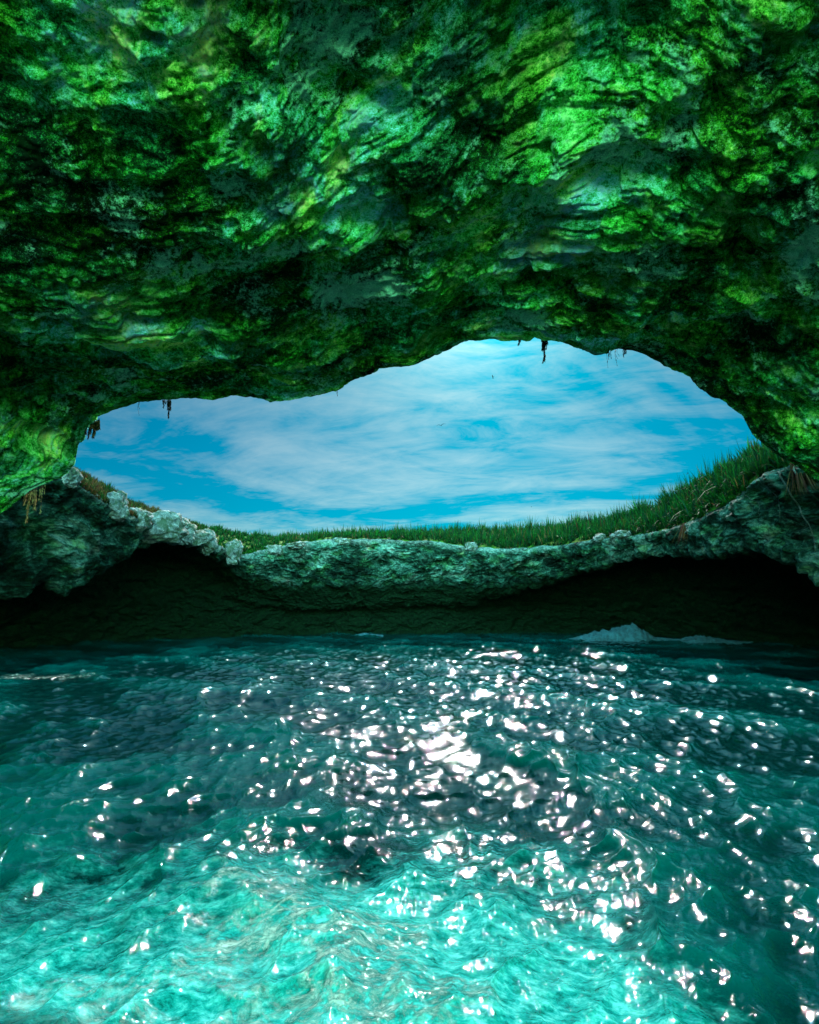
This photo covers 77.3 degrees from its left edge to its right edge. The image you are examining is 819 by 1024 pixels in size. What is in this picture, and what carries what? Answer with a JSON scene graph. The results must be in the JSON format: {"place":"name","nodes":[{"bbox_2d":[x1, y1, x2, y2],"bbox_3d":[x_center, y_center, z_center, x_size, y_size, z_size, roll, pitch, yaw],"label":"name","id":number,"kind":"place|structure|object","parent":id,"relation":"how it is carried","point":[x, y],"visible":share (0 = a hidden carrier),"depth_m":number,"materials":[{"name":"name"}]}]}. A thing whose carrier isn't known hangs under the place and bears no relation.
{"place":"outdoors","nodes":[
{"label":"outdoors","id":0,"kind":"place"},
{"bbox_2d":[0,0,818,513],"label":"cave roof","id":1,"kind":"structure","parent":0,"point":[276,200],"depth_m":11.17,"materials":[{"name":"green stone"}]},
{"bbox_2d":[22,487,36,523],"bbox_3d":[-15.606,-0.257,20.996,0.640,1.553,0.233,0,-11,0],"label":"hanging plant","id":2,"kind":"object","parent":1,"relation":"hanging from","point":[34,499],"visible":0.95,"depth_m":21.00,"materials":[{"name":"brown plant"}]},
{"bbox_2d":[38,481,45,513],"bbox_3d":[-15.343,-0.598,21.335,0.302,1.399,0.144,0,-11,0],"label":"hanging plant","id":3,"kind":"object","parent":1,"relation":"hanging from","point":[41,489],"visible":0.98,"depth_m":21.38,"materials":[{"name":"brown plant"}]},
{"bbox_2d":[84,426,91,438],"bbox_3d":[-12.952,-3.207,20.598,0.310,0.714,0.199,0,-11,0],"label":"hanging plant","id":4,"kind":"object","parent":1,"relation":"hanging from","point":[89,432],"visible":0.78,"depth_m":20.61,"materials":[{"name":"brown plant"}]},
{"bbox_2d":[89,418,100,438],"bbox_3d":[-12.516,-3.303,20.326,0.479,0.893,0.185,0,-11,0],"label":"hanging plant","id":5,"kind":"object","parent":1,"relation":"hanging from","point":[95,426],"visible":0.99,"depth_m":20.31,"materials":[{"name":"brown plant"}]},
{"bbox_2d":[167,400,171,419],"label":"hanging plant","id":6,"kind":"object","parent":1,"relation":"hanging from","point":[169,403],"visible":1,"depth_m":19.86,"materials":[{"name":"brown plant"}]},
{"bbox_2d":[541,340,546,362],"bbox_3d":[4.075,-4.918,15.526,0.146,0.959,0.218,9,-14,-41],"label":"hanging plant","id":7,"kind":"object","parent":1,"relation":"hanging from","point":[544,344],"visible":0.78,"depth_m":15.52,"materials":[{"name":"brown plant"}]},
{"bbox_2d":[0,632,818,1023],"bbox_3d":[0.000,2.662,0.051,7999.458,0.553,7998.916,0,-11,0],"label":"sea","id":8,"kind":"structure","parent":0,"point":[440,828],"depth_m":6.07,"materials":[{"name":"liquid"}]},
{"bbox_2d":[356,633,382,636],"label":"breaking wave","id":9,"kind":"object","parent":8,"relation":"on","point":[371,634],"visible":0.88,"depth_m":48.31,"materials":[{"name":"liquid"}]},
{"bbox_2d":[569,623,679,641],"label":"breaking wave","id":10,"kind":"object","parent":8,"relation":"on","point":[632,632],"visible":0.94,"depth_m":41.60,"materials":[{"name":"liquid"}]},
{"bbox_2d":[680,635,751,643],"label":"breaking wave","id":11,"kind":"object","parent":8,"relation":"on","point":[698,639],"visible":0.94,"depth_m":38.28,"materials":[{"name":"liquid"}]},
{"bbox_2d":[0,465,818,647],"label":"cliff","id":12,"kind":"structure","parent":0,"point":[78,564],"depth_m":42.02,"materials":[{"name":"grey stone"}]},
{"bbox_2d":[61,467,83,487],"bbox_3d":[-16.714,-1.683,25.231,0.836,1.036,1.031,-9,-21,38],"label":"boulder","id":13,"kind":"object","parent":12,"relation":"on","point":[73,477],"visible":0.69,"depth_m":25.05,"materials":[{"name":"grey stone"}]},
{"bbox_2d":[101,482,114,490],"bbox_3d":[-17.498,-1.521,29.938,1.134,0.761,1.009,0,-11,0],"label":"grass tuft","id":14,"kind":"object","parent":12,"relation":"on","point":[109,486],"visible":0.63,"depth_m":29.84,"materials":[{"name":"green plant"}]},
{"bbox_2d":[106,490,129,521],"bbox_3d":[-16.308,-0.332,28.404,1.195,1.695,1.280,-12,-18,37],"label":"boulder","id":15,"kind":"object","parent":12,"relation":"on","point":[118,506],"visible":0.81,"depth_m":28.12,"materials":[{"name":"grey stone"}]},
{"bbox_2d":[61,466,201,529],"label":"short grass","id":16,"kind":"structure","parent":12,"relation":"on","point":[96,485],"depth_m":28.80,"materials":[{"name":"plant"}]},
{"bbox_2d":[129,507,153,531],"bbox_3d":[-16.226,0.458,30.661,1.579,1.431,1.257,13,-7,-36],"label":"boulder","id":17,"kind":"object","parent":12,"relation":"on","point":[145,517],"visible":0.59,"depth_m":30.42,"materials":[{"name":"grey stone"}]},
{"bbox_2d":[142,510,188,543],"bbox_3d":[-16.192,0.970,33.240,3.585,2.257,2.145,-2,-7,-35],"label":"boulder","id":18,"kind":"object","parent":12,"relation":"on","point":[170,528],"visible":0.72,"depth_m":32.83,"materials":[{"name":"grey stone"}]},
{"bbox_2d":[167,518,196,545],"bbox_3d":[-16.270,1.343,36.285,2.386,2.174,1.773,24,-22,-39],"label":"boulder","id":19,"kind":"object","parent":12,"relation":"on","point":[189,538],"visible":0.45,"depth_m":36.16,"materials":[{"name":"grey stone"}]},
{"bbox_2d":[185,530,214,547],"bbox_3d":[-15.741,1.981,37.865,2.498,1.297,1.755,-5,3,-29],"label":"boulder","id":20,"kind":"object","parent":12,"relation":"on","point":[202,537],"visible":0.57,"depth_m":37.48,"materials":[{"name":"grey stone"}]},
{"bbox_2d":[200,528,216,555],"bbox_3d":[-15.524,2.315,39.470,1.341,2.188,1.454,-5,-5,-28],"label":"boulder","id":21,"kind":"object","parent":12,"relation":"on","point":[208,549],"visible":0.57,"depth_m":39.14,"materials":[{"name":"grey stone"}]},
{"bbox_2d":[225,539,242,565],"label":"boulder","id":22,"kind":"object","parent":12,"relation":"on","point":[233,550],"visible":0.95,"depth_m":41.19,"materials":[{"name":"grey stone"}]},
{"bbox_2d":[265,545,283,555],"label":"boulder","id":23,"kind":"object","parent":12,"relation":"on","point":[277,550],"visible":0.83,"depth_m":44.78,"materials":[{"name":"grey stone"}]},
{"bbox_2d":[286,541,306,548],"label":"boulder","id":24,"kind":"object","parent":12,"relation":"on","point":[298,545],"visible":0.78,"depth_m":45.64,"materials":[{"name":"grey stone"}]},
{"bbox_2d":[334,537,350,544],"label":"boulder","id":25,"kind":"object","parent":12,"relation":"on","point":[340,541],"visible":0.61,"depth_m":47.91,"materials":[{"name":"grey stone"}]},
{"bbox_2d":[465,542,477,551],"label":"boulder","id":26,"kind":"object","parent":12,"relation":"on","point":[471,546],"visible":0.88,"depth_m":47.78,"materials":[{"name":"grey stone"}]},
{"bbox_2d":[192,436,790,553],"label":"rim grass","id":27,"kind":"structure","parent":12,"relation":"on","point":[698,496],"depth_m":42.14,"materials":[{"name":"green plant"}]},
{"bbox_2d":[593,533,605,541],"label":"boulder","id":28,"kind":"object","parent":12,"relation":"on","point":[599,537],"visible":0.94,"depth_m":39.72,"materials":[{"name":"grey stone"}]},
{"bbox_2d":[615,530,631,537],"bbox_3d":[15.861,1.665,37.757,0.965,0.660,1.520,9,-4,-25],"label":"boulder","id":29,"kind":"object","parent":12,"relation":"on","point":[622,533],"visible":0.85,"depth_m":37.46,"materials":[{"name":"grey stone"}]},
{"bbox_2d":[673,523,687,542],"bbox_3d":[16.204,1.383,30.298,1.342,1.604,1.209,-6,-12,30],"label":"grass tuft","id":30,"kind":"object","parent":12,"relation":"on","point":[682,529],"visible":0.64,"depth_m":30.29,"materials":[{"name":"brown plant"}]},
{"bbox_2d":[740,450,771,473],"bbox_3d":[16.208,-2.380,23.651,1.667,1.396,2.139,0,-11,0],"label":"grass tuft","id":31,"kind":"object","parent":12,"relation":"on","point":[757,467],"visible":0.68,"depth_m":23.48,"materials":[{"name":"green plant"}]},
{"bbox_2d":[777,471,815,551],"bbox_3d":[15.894,-0.092,21.189,0.406,3.615,1.120,3,-11,-18],"label":"tree root","id":32,"kind":"object","parent":12,"relation":"attached to","point":[779,473],"visible":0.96,"depth_m":21.18,"materials":[{"name":"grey plant"}]},
{"bbox_2d":[784,463,818,497],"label":"grass tuft","id":33,"kind":"object","parent":12,"relation":"on","point":[794,477],"visible":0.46,"depth_m":20.84,"materials":[{"name":"brown plant"}]},
{"bbox_2d":[793,466,818,500],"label":"tree root","id":34,"kind":"object","parent":12,"relation":"attached to","point":[803,482],"visible":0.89,"depth_m":20.87,"materials":[{"name":"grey plant"}]},
{"bbox_2d":[73,337,760,535],"label":"sky","id":35,"kind":"structure","parent":0,"point":[566,433],"materials":[{"name":"blue"}]}
]}

